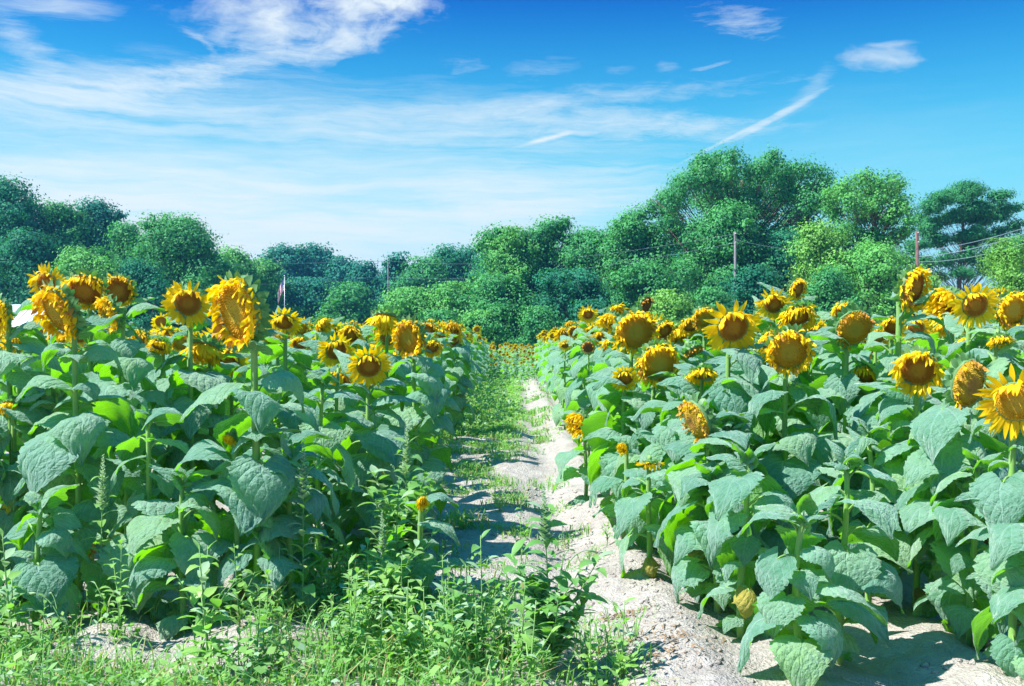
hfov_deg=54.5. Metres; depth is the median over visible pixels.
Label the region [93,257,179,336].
broadleaf tree
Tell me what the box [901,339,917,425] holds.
sunflower plant
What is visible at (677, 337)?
sunflower plant
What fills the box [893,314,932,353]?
sunflower plant
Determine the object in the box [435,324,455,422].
sunflower plant
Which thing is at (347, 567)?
weed plant
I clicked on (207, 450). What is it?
sunflower plant
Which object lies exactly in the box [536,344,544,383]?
sunflower plant
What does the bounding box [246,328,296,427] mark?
sunflower plant
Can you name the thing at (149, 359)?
sunflower plant
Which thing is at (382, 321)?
sunflower plant
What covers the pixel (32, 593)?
seeding grass
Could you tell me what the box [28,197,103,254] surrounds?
broadleaf tree
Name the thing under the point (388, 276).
utility pole
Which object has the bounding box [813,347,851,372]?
sunflower plant
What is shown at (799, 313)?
sunflower plant
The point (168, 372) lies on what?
sunflower plant
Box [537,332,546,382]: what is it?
sunflower plant
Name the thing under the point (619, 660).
weed plant
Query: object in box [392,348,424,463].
sunflower plant
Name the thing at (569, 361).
sunflower plant
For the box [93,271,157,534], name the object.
sunflower plant
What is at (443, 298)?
broadleaf tree
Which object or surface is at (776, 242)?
broadleaf tree
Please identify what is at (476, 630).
weed plant
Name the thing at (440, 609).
weed plant
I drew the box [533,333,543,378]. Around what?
sunflower plant
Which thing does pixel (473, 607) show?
weed plant
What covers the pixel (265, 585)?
seeding grass
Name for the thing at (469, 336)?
sunflower plant
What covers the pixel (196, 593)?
weed plant
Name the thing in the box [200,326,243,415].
sunflower plant
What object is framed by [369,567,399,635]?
weed plant
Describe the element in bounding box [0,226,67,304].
broadleaf tree
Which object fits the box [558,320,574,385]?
sunflower plant
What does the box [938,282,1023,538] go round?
sunflower plant
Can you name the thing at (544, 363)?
sunflower plant
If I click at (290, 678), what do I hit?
grass
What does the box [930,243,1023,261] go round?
power line
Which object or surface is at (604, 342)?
sunflower plant
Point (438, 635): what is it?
weed plant
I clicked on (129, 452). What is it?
sunflower plant
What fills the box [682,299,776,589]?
sunflower plant
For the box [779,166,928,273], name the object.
broadleaf tree
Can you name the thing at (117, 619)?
weed plant
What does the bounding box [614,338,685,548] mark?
sunflower plant
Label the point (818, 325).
sunflower plant
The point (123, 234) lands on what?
broadleaf tree
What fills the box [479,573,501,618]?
weed plant
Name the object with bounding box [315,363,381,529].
sunflower plant
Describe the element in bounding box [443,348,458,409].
sunflower plant
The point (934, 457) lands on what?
sunflower plant
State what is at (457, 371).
sunflower plant
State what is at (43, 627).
weed plant
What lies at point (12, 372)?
sunflower plant
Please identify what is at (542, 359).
sunflower plant
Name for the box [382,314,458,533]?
sunflower plant
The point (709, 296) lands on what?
shrub
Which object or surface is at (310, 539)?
weed plant
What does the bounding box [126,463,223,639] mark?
sunflower plant
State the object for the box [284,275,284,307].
flagpole
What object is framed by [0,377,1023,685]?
ground
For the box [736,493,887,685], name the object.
sunflower plant
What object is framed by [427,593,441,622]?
weed plant
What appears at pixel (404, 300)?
broadleaf tree
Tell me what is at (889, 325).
sunflower plant
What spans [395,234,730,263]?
power line
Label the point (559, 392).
sunflower plant
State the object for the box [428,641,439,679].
weed plant
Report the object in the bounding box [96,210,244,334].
broadleaf tree
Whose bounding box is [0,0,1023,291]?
sky
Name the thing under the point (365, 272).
broadleaf tree
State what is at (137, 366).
sunflower plant
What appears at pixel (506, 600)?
weed plant
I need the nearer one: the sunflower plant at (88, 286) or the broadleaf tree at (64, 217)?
the sunflower plant at (88, 286)
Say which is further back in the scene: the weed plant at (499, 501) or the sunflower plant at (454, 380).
the sunflower plant at (454, 380)
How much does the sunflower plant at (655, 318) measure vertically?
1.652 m
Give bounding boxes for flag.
[278,279,283,302]
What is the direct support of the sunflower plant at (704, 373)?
on the ground at (904, 655)
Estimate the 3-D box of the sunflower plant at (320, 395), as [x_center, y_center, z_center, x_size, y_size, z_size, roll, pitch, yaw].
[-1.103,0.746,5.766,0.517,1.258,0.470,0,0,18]
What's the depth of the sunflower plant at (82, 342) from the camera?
9.08 m
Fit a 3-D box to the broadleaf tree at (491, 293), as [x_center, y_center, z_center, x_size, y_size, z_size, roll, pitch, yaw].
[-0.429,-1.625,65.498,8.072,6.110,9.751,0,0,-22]
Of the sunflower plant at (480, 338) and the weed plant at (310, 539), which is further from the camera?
the sunflower plant at (480, 338)
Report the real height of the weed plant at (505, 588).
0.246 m
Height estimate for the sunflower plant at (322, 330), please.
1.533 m
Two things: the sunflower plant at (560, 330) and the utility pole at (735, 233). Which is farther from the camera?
the utility pole at (735, 233)
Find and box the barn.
[11,304,46,338]
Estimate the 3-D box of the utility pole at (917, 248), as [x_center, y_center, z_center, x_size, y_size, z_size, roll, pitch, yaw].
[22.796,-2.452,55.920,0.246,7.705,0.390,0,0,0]
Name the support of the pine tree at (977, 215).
on the ground at (904, 655)
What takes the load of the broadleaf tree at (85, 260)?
on the ground at (904, 655)
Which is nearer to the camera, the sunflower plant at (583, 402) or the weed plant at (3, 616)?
the weed plant at (3, 616)
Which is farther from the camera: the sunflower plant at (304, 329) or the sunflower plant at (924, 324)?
the sunflower plant at (304, 329)
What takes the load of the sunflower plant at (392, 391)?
on the ground at (904, 655)
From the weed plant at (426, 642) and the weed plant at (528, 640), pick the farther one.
the weed plant at (426, 642)
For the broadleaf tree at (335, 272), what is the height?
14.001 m
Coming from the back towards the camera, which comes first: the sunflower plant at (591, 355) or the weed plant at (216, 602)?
the sunflower plant at (591, 355)
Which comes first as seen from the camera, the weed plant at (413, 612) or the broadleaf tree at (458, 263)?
the weed plant at (413, 612)
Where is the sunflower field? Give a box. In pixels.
[0,312,1023,459]
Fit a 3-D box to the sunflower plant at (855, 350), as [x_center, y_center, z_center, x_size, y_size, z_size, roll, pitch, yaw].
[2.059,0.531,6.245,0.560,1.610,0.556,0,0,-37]
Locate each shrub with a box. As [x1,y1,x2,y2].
[418,309,466,322]
[458,309,513,348]
[495,305,569,351]
[561,298,611,322]
[647,288,695,321]
[688,286,744,314]
[714,263,793,332]
[801,265,871,323]
[897,264,945,319]
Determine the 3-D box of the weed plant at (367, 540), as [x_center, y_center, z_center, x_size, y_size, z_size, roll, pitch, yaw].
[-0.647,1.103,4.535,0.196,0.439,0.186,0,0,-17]
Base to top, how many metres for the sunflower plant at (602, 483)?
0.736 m
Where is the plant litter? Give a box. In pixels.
[74,491,967,685]
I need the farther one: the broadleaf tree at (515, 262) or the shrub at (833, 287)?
the broadleaf tree at (515, 262)
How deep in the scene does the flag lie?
44.00 m
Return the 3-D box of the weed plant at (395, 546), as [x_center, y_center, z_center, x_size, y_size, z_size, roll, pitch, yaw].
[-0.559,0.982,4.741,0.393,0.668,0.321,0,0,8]
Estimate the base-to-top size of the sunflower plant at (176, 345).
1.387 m
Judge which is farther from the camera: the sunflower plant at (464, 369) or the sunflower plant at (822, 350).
the sunflower plant at (464, 369)
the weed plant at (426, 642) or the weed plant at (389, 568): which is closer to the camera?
the weed plant at (426, 642)
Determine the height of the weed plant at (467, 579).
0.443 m
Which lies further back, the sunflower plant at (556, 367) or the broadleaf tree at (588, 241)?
the broadleaf tree at (588, 241)
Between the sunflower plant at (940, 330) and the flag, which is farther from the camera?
the flag
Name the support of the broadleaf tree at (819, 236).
on the ground at (904, 655)
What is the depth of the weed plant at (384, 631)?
3.89 m
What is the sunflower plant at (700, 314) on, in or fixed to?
on the ground at (904, 655)
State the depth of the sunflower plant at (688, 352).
6.79 m
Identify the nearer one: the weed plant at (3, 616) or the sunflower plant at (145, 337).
the weed plant at (3, 616)
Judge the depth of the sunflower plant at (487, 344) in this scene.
37.67 m
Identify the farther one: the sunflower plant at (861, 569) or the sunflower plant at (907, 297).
the sunflower plant at (907, 297)
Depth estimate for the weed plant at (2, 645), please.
3.92 m
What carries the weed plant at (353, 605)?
on the ground at (904, 655)
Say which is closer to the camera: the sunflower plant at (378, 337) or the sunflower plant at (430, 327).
the sunflower plant at (378, 337)
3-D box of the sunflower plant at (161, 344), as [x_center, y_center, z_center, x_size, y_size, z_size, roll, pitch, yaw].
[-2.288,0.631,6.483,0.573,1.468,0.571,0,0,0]
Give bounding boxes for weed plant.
[0,528,30,652]
[0,586,15,639]
[0,606,6,634]
[0,618,20,663]
[31,593,59,669]
[79,454,119,618]
[90,539,133,635]
[116,623,154,685]
[166,538,230,682]
[169,637,192,684]
[175,540,240,680]
[214,620,238,674]
[224,545,268,627]
[232,592,278,679]
[246,568,283,643]
[247,636,272,683]
[253,621,272,674]
[258,612,289,674]
[261,546,297,616]
[284,439,320,622]
[298,534,331,607]
[299,540,334,611]
[304,535,326,575]
[307,570,332,594]
[320,594,339,636]
[320,594,358,670]
[326,531,351,580]
[330,567,370,675]
[334,580,348,624]
[335,534,358,587]
[335,569,378,646]
[338,554,376,641]
[341,511,423,629]
[344,563,362,586]
[344,578,362,629]
[350,537,379,621]
[354,480,439,608]
[357,422,442,586]
[357,570,385,644]
[357,594,399,680]
[358,585,385,648]
[366,553,428,647]
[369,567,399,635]
[379,579,423,668]
[385,587,426,664]
[401,587,443,669]
[403,586,433,650]
[423,592,471,673]
[425,551,476,663]
[426,574,455,621]
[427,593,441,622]
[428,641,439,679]
[436,588,474,685]
[437,558,461,622]
[441,559,487,664]
[442,578,482,662]
[448,585,497,664]
[460,529,523,664]
[462,600,488,665]
[477,598,508,660]
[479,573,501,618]
[484,591,521,659]
[492,480,506,510]
[497,573,518,614]
[499,608,516,654]
[502,482,615,671]
[503,576,540,677]
[510,502,531,554]
[513,601,561,685]
[573,616,614,685]
[581,633,592,670]
[599,518,613,544]
[608,597,646,682]
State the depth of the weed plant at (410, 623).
4.07 m
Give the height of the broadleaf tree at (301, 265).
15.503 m
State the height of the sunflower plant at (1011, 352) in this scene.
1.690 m
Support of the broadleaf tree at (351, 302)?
on the ground at (904, 655)
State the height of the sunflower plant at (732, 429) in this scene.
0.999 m
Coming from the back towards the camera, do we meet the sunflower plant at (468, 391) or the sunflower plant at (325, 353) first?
the sunflower plant at (468, 391)
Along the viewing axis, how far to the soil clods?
4.57 m
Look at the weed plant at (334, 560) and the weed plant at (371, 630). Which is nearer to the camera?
the weed plant at (371, 630)
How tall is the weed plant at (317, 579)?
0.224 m
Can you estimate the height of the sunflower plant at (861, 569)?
1.136 m
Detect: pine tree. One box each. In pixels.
[901,178,1023,292]
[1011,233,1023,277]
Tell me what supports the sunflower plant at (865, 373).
on the ground at (904, 655)
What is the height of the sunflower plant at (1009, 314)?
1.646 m
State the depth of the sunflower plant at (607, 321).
9.56 m
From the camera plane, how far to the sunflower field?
34.99 m
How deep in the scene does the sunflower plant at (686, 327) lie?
8.61 m
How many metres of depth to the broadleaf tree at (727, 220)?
64.84 m
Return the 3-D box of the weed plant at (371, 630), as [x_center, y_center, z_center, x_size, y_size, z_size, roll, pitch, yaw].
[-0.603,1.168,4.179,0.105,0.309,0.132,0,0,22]
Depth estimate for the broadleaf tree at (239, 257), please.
94.95 m
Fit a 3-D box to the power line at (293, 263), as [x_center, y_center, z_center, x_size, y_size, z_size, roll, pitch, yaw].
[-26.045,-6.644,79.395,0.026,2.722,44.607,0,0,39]
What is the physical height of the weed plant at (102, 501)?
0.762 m
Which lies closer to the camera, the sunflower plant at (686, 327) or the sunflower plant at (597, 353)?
the sunflower plant at (686, 327)
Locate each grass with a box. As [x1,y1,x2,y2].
[0,370,691,685]
[14,592,64,643]
[149,567,218,622]
[208,565,297,635]
[332,589,409,648]
[560,548,597,575]
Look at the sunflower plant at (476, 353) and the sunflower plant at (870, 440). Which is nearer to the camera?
the sunflower plant at (870, 440)
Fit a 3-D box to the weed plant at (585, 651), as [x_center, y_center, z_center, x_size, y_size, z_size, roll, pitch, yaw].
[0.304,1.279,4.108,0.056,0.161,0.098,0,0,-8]
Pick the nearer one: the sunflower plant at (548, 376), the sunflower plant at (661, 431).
the sunflower plant at (661, 431)
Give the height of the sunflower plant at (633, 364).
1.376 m
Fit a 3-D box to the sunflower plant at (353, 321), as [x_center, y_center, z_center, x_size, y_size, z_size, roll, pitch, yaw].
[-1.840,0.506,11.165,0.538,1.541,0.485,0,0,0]
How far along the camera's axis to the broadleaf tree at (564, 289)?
66.68 m
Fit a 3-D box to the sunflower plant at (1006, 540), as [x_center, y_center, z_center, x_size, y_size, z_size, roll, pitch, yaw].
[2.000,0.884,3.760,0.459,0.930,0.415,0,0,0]
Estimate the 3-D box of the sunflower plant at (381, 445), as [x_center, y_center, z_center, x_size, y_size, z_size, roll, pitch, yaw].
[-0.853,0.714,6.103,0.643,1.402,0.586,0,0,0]
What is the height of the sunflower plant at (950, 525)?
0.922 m
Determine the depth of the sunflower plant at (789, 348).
4.99 m
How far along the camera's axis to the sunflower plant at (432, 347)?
10.49 m
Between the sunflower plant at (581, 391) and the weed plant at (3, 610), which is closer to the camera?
the weed plant at (3, 610)
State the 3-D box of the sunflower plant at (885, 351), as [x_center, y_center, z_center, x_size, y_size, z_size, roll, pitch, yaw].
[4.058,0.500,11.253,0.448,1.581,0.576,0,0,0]
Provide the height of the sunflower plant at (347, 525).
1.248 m
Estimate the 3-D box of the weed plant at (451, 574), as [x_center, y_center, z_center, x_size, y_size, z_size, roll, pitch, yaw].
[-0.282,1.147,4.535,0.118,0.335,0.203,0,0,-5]
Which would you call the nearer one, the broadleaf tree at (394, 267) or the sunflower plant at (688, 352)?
the sunflower plant at (688, 352)
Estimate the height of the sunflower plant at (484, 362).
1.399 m
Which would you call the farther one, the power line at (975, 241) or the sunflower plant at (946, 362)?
the power line at (975, 241)
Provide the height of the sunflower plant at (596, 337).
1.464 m
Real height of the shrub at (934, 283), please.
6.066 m
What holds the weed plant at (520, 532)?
on the ground at (904, 655)
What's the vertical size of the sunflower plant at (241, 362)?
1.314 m
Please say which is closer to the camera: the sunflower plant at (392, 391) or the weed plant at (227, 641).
the weed plant at (227, 641)
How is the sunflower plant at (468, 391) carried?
on the ground at (904, 655)
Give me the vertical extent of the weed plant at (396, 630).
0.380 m
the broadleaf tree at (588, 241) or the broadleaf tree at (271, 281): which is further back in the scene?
the broadleaf tree at (271, 281)
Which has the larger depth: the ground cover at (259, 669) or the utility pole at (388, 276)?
the utility pole at (388, 276)
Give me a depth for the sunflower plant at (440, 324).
14.04 m
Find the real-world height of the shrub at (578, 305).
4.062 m
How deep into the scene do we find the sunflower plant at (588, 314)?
12.01 m
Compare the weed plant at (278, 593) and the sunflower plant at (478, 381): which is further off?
the sunflower plant at (478, 381)
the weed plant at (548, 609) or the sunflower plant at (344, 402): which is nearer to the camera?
the weed plant at (548, 609)
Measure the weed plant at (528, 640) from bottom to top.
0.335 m
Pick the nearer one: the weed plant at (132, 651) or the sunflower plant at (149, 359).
the weed plant at (132, 651)
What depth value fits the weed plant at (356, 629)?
3.90 m
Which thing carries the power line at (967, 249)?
attached to the utility pole at (917, 248)
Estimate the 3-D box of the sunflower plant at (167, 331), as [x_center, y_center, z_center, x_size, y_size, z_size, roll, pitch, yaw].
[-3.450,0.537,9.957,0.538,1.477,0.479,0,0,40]
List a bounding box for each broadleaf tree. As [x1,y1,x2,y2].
[0,171,55,300]
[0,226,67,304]
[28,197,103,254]
[45,245,126,324]
[58,195,131,254]
[90,220,146,272]
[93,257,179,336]
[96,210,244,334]
[215,244,275,308]
[251,258,312,329]
[255,242,327,291]
[273,276,335,321]
[296,241,349,309]
[310,280,383,325]
[320,254,357,313]
[341,259,383,317]
[366,286,437,322]
[370,251,415,305]
[374,254,457,314]
[409,280,472,321]
[422,242,476,284]
[453,271,547,349]
[457,223,550,329]
[461,213,600,299]
[461,250,488,288]
[504,267,619,342]
[538,225,635,321]
[588,199,682,302]
[601,257,702,312]
[633,142,844,291]
[663,196,791,310]
[666,238,702,294]
[742,226,804,299]
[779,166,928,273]
[781,216,855,294]
[811,238,925,320]
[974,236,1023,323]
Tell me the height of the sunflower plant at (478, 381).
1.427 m
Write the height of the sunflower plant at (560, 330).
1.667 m
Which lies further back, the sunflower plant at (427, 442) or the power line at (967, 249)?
the power line at (967, 249)
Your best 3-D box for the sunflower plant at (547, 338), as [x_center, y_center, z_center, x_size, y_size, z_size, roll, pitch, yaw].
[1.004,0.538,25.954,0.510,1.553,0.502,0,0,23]
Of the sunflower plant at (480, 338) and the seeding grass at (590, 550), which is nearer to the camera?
the seeding grass at (590, 550)
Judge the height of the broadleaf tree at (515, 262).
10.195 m
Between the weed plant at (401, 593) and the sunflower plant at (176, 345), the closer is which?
the weed plant at (401, 593)
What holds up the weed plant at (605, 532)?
on the ground at (904, 655)
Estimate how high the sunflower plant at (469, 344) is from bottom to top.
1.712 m
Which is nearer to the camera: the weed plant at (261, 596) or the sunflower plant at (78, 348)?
the weed plant at (261, 596)
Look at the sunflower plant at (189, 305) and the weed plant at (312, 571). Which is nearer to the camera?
the weed plant at (312, 571)
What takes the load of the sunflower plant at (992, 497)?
on the ground at (904, 655)
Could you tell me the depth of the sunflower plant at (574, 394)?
14.06 m
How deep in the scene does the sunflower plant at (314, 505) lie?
4.56 m
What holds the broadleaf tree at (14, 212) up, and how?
on the ground at (904, 655)
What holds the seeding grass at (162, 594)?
on the ground at (904, 655)
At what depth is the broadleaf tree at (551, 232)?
74.67 m
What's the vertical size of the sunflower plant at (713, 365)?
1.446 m
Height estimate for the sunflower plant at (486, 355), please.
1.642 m
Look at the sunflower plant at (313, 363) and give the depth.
8.50 m
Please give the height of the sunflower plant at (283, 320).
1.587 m
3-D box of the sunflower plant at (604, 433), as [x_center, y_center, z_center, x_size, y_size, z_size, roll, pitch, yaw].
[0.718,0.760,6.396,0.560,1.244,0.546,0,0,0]
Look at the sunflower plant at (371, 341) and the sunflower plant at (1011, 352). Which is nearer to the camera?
the sunflower plant at (1011, 352)
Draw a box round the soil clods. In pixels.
[17,484,1021,685]
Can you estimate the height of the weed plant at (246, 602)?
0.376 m
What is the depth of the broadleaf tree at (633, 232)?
70.72 m
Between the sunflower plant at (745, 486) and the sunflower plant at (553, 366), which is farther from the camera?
the sunflower plant at (553, 366)
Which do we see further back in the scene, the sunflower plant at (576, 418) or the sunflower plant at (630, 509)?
the sunflower plant at (576, 418)
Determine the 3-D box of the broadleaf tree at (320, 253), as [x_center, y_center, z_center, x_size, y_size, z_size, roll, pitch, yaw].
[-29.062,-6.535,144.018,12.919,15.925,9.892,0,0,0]
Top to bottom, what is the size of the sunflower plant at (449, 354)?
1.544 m
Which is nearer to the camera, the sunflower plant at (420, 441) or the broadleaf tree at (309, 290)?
the sunflower plant at (420, 441)
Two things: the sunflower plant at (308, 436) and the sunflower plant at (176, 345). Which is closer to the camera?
the sunflower plant at (308, 436)
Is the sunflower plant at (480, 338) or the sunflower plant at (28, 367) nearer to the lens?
the sunflower plant at (28, 367)
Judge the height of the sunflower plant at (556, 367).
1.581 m
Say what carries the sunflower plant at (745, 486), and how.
on the ground at (904, 655)
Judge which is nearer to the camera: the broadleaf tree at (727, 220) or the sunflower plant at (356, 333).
the sunflower plant at (356, 333)
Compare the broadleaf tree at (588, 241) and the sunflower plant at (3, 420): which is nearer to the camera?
the sunflower plant at (3, 420)
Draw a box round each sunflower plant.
[0,293,64,571]
[0,330,32,385]
[0,331,43,526]
[0,387,95,606]
[0,390,69,544]
[0,394,5,500]
[0,484,91,650]
[13,262,87,442]
[13,278,139,612]
[49,268,142,563]
[57,334,87,365]
[64,342,83,354]
[82,293,172,544]
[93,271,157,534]
[96,392,197,619]
[126,331,208,515]
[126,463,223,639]
[127,339,166,408]
[130,327,160,354]
[149,281,224,530]
[152,280,226,562]
[152,323,179,384]
[160,330,208,431]
[165,332,211,376]
[166,333,250,518]
[170,428,300,623]
[179,270,305,613]
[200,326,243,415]
[214,342,258,455]
[225,357,250,431]
[231,366,319,593]
[241,437,339,614]
[244,347,305,421]
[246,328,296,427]
[248,427,336,599]
[249,351,275,457]
[258,306,329,538]
[272,334,312,364]
[273,360,323,423]
[287,319,313,359]
[288,363,372,556]
[289,315,344,367]
[293,321,314,365]
[298,332,381,494]
[304,363,375,541]
[310,319,346,371]
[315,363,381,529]
[322,346,424,550]
[328,322,383,492]
[337,319,362,339]
[357,344,396,428]
[360,324,373,342]
[362,326,413,487]
[365,306,418,481]
[367,337,403,474]
[370,492,486,614]
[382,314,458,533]
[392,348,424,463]
[408,355,430,447]
[410,337,463,461]
[420,319,453,447]
[428,317,447,344]
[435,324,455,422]
[435,326,458,437]
[436,320,451,357]
[442,320,480,430]
[442,333,474,426]
[442,348,451,368]
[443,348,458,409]
[447,319,465,393]
[458,326,467,374]
[461,323,474,393]
[463,335,474,395]
[464,346,475,395]
[466,334,475,384]
[467,331,477,381]
[468,333,481,381]
[468,338,481,384]
[469,341,477,385]
[472,325,486,379]
[472,335,482,380]
[474,340,486,380]
[475,334,487,378]
[479,332,487,371]
[485,336,492,365]
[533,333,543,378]
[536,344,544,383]
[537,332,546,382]
[539,341,553,384]
[540,336,553,386]
[541,335,553,390]
[542,332,554,392]
[544,330,556,391]
[545,338,555,386]
[546,333,558,400]
[546,339,581,429]
[548,326,569,413]
[552,409,610,504]
[554,352,579,375]
[557,323,581,425]
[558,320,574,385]
[564,339,599,456]
[566,318,599,389]
[566,336,585,409]
[570,304,606,442]
[573,322,595,451]
[575,329,594,398]
[576,332,594,443]
[577,331,605,410]
[580,365,663,538]
[584,310,621,414]
[585,305,665,536]
[589,440,666,549]
[590,302,628,412]
[592,334,611,361]
[595,336,609,411]
[596,331,628,415]
[608,293,654,393]
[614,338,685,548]
[614,443,674,577]
[625,352,660,391]
[630,381,713,505]
[637,318,683,387]
[652,313,667,322]
[653,440,753,613]
[656,360,739,499]
[656,388,725,524]
[663,392,770,602]
[667,322,693,364]
[674,315,711,364]
[674,338,714,388]
[676,408,767,597]
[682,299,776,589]
[682,304,733,379]
[696,345,717,368]
[697,441,796,639]
[704,326,806,557]
[734,286,807,521]
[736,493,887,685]
[740,299,843,528]
[745,323,841,595]
[757,276,817,439]
[784,436,904,665]
[788,303,881,542]
[807,320,826,484]
[809,299,891,501]
[812,361,882,535]
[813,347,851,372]
[820,339,866,376]
[826,416,918,601]
[840,319,888,376]
[849,314,919,399]
[851,263,952,583]
[851,344,970,615]
[872,319,888,356]
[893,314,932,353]
[893,350,1017,627]
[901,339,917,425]
[913,284,986,497]
[925,440,1020,651]
[933,323,954,401]
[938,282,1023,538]
[938,334,965,369]
[947,325,1023,544]
[954,364,1023,677]
[971,287,1023,465]
[973,288,1023,466]
[985,514,1023,679]
[997,326,1021,376]
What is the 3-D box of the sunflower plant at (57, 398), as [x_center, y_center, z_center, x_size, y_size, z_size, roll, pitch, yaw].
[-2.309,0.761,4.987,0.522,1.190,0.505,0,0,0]
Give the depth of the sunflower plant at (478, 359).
28.45 m
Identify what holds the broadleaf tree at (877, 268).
on the ground at (904, 655)
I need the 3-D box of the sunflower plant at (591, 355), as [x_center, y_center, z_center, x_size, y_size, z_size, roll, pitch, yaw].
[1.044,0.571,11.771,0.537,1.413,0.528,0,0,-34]
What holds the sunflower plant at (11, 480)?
on the ground at (904, 655)
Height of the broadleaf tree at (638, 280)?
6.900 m
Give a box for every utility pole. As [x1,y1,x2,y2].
[387,261,388,297]
[734,232,736,303]
[915,231,918,266]
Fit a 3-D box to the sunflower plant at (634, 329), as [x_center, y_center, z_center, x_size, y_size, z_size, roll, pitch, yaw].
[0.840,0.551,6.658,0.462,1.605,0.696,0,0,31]
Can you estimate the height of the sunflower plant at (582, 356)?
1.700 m
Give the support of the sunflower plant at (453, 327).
on the ground at (904, 655)
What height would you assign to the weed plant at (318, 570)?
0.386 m
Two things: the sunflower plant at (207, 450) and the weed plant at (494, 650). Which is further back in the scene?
the sunflower plant at (207, 450)
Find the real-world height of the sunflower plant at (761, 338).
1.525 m
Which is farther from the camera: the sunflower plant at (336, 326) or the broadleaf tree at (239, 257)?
the broadleaf tree at (239, 257)
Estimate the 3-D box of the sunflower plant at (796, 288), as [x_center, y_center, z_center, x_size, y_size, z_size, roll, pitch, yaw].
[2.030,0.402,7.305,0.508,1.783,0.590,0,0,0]
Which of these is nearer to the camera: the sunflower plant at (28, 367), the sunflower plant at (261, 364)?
the sunflower plant at (28, 367)
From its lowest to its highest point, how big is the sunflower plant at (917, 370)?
1.319 m
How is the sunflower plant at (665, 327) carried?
on the ground at (904, 655)
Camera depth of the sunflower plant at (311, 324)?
12.90 m
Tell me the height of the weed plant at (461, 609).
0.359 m
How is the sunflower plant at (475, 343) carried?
on the ground at (904, 655)
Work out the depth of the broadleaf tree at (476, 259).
105.86 m
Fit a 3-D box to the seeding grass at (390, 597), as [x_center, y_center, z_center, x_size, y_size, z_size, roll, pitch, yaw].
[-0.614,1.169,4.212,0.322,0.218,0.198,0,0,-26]
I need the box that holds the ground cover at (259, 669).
[0,372,665,685]
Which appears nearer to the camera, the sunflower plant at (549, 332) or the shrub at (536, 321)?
the sunflower plant at (549, 332)
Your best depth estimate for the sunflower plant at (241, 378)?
9.62 m
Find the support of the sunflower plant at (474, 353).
on the ground at (904, 655)
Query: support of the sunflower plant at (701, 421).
on the ground at (904, 655)
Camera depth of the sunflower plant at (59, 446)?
4.76 m
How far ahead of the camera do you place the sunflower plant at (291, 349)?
7.92 m
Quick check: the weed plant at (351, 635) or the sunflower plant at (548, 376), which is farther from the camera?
the sunflower plant at (548, 376)
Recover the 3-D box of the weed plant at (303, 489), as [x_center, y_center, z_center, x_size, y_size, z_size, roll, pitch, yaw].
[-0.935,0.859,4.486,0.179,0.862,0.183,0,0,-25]
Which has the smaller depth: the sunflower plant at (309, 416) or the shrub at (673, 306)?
the sunflower plant at (309, 416)
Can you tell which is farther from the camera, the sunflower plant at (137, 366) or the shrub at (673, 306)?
the shrub at (673, 306)
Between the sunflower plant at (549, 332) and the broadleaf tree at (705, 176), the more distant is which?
the broadleaf tree at (705, 176)
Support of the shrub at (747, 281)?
on the ground at (904, 655)
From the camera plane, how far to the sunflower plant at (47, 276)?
6.29 m
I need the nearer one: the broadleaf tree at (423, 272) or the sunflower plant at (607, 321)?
the sunflower plant at (607, 321)
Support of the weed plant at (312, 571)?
on the ground at (904, 655)
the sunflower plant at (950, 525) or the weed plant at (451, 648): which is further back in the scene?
the sunflower plant at (950, 525)
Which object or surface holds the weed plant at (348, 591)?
on the ground at (904, 655)
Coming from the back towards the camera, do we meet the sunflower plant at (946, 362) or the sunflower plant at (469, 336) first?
the sunflower plant at (469, 336)
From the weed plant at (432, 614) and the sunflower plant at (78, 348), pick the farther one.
the sunflower plant at (78, 348)
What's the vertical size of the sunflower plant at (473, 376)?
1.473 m
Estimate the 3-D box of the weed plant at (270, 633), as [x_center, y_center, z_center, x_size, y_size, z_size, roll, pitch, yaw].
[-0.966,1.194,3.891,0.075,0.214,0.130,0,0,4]
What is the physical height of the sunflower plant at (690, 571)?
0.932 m
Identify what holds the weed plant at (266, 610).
on the ground at (904, 655)
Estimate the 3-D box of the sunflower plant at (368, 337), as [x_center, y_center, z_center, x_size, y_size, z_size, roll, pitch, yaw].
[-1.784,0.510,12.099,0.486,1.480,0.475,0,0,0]
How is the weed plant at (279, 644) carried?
on the ground at (904, 655)
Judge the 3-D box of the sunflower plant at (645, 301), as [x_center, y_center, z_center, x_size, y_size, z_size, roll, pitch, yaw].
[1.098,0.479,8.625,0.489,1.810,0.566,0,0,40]
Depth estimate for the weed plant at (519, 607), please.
3.85 m
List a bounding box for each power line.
[0,261,372,263]
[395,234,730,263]
[919,234,1022,256]
[922,228,1023,250]
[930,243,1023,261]
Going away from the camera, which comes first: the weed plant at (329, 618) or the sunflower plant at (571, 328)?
the weed plant at (329, 618)
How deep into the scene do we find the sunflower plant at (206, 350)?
5.89 m
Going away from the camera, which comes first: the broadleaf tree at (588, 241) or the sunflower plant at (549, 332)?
the sunflower plant at (549, 332)
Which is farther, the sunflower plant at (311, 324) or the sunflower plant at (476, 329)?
the sunflower plant at (476, 329)
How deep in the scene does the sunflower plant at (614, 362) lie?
8.81 m
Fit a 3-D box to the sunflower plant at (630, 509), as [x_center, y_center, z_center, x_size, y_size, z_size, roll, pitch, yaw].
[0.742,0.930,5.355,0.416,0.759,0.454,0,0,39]
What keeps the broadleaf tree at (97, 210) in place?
on the ground at (904, 655)
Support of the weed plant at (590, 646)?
on the ground at (904, 655)
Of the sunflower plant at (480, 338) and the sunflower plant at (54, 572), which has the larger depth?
the sunflower plant at (480, 338)
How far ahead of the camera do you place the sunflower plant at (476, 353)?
25.91 m
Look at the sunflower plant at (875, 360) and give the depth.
6.89 m
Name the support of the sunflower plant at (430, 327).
on the ground at (904, 655)

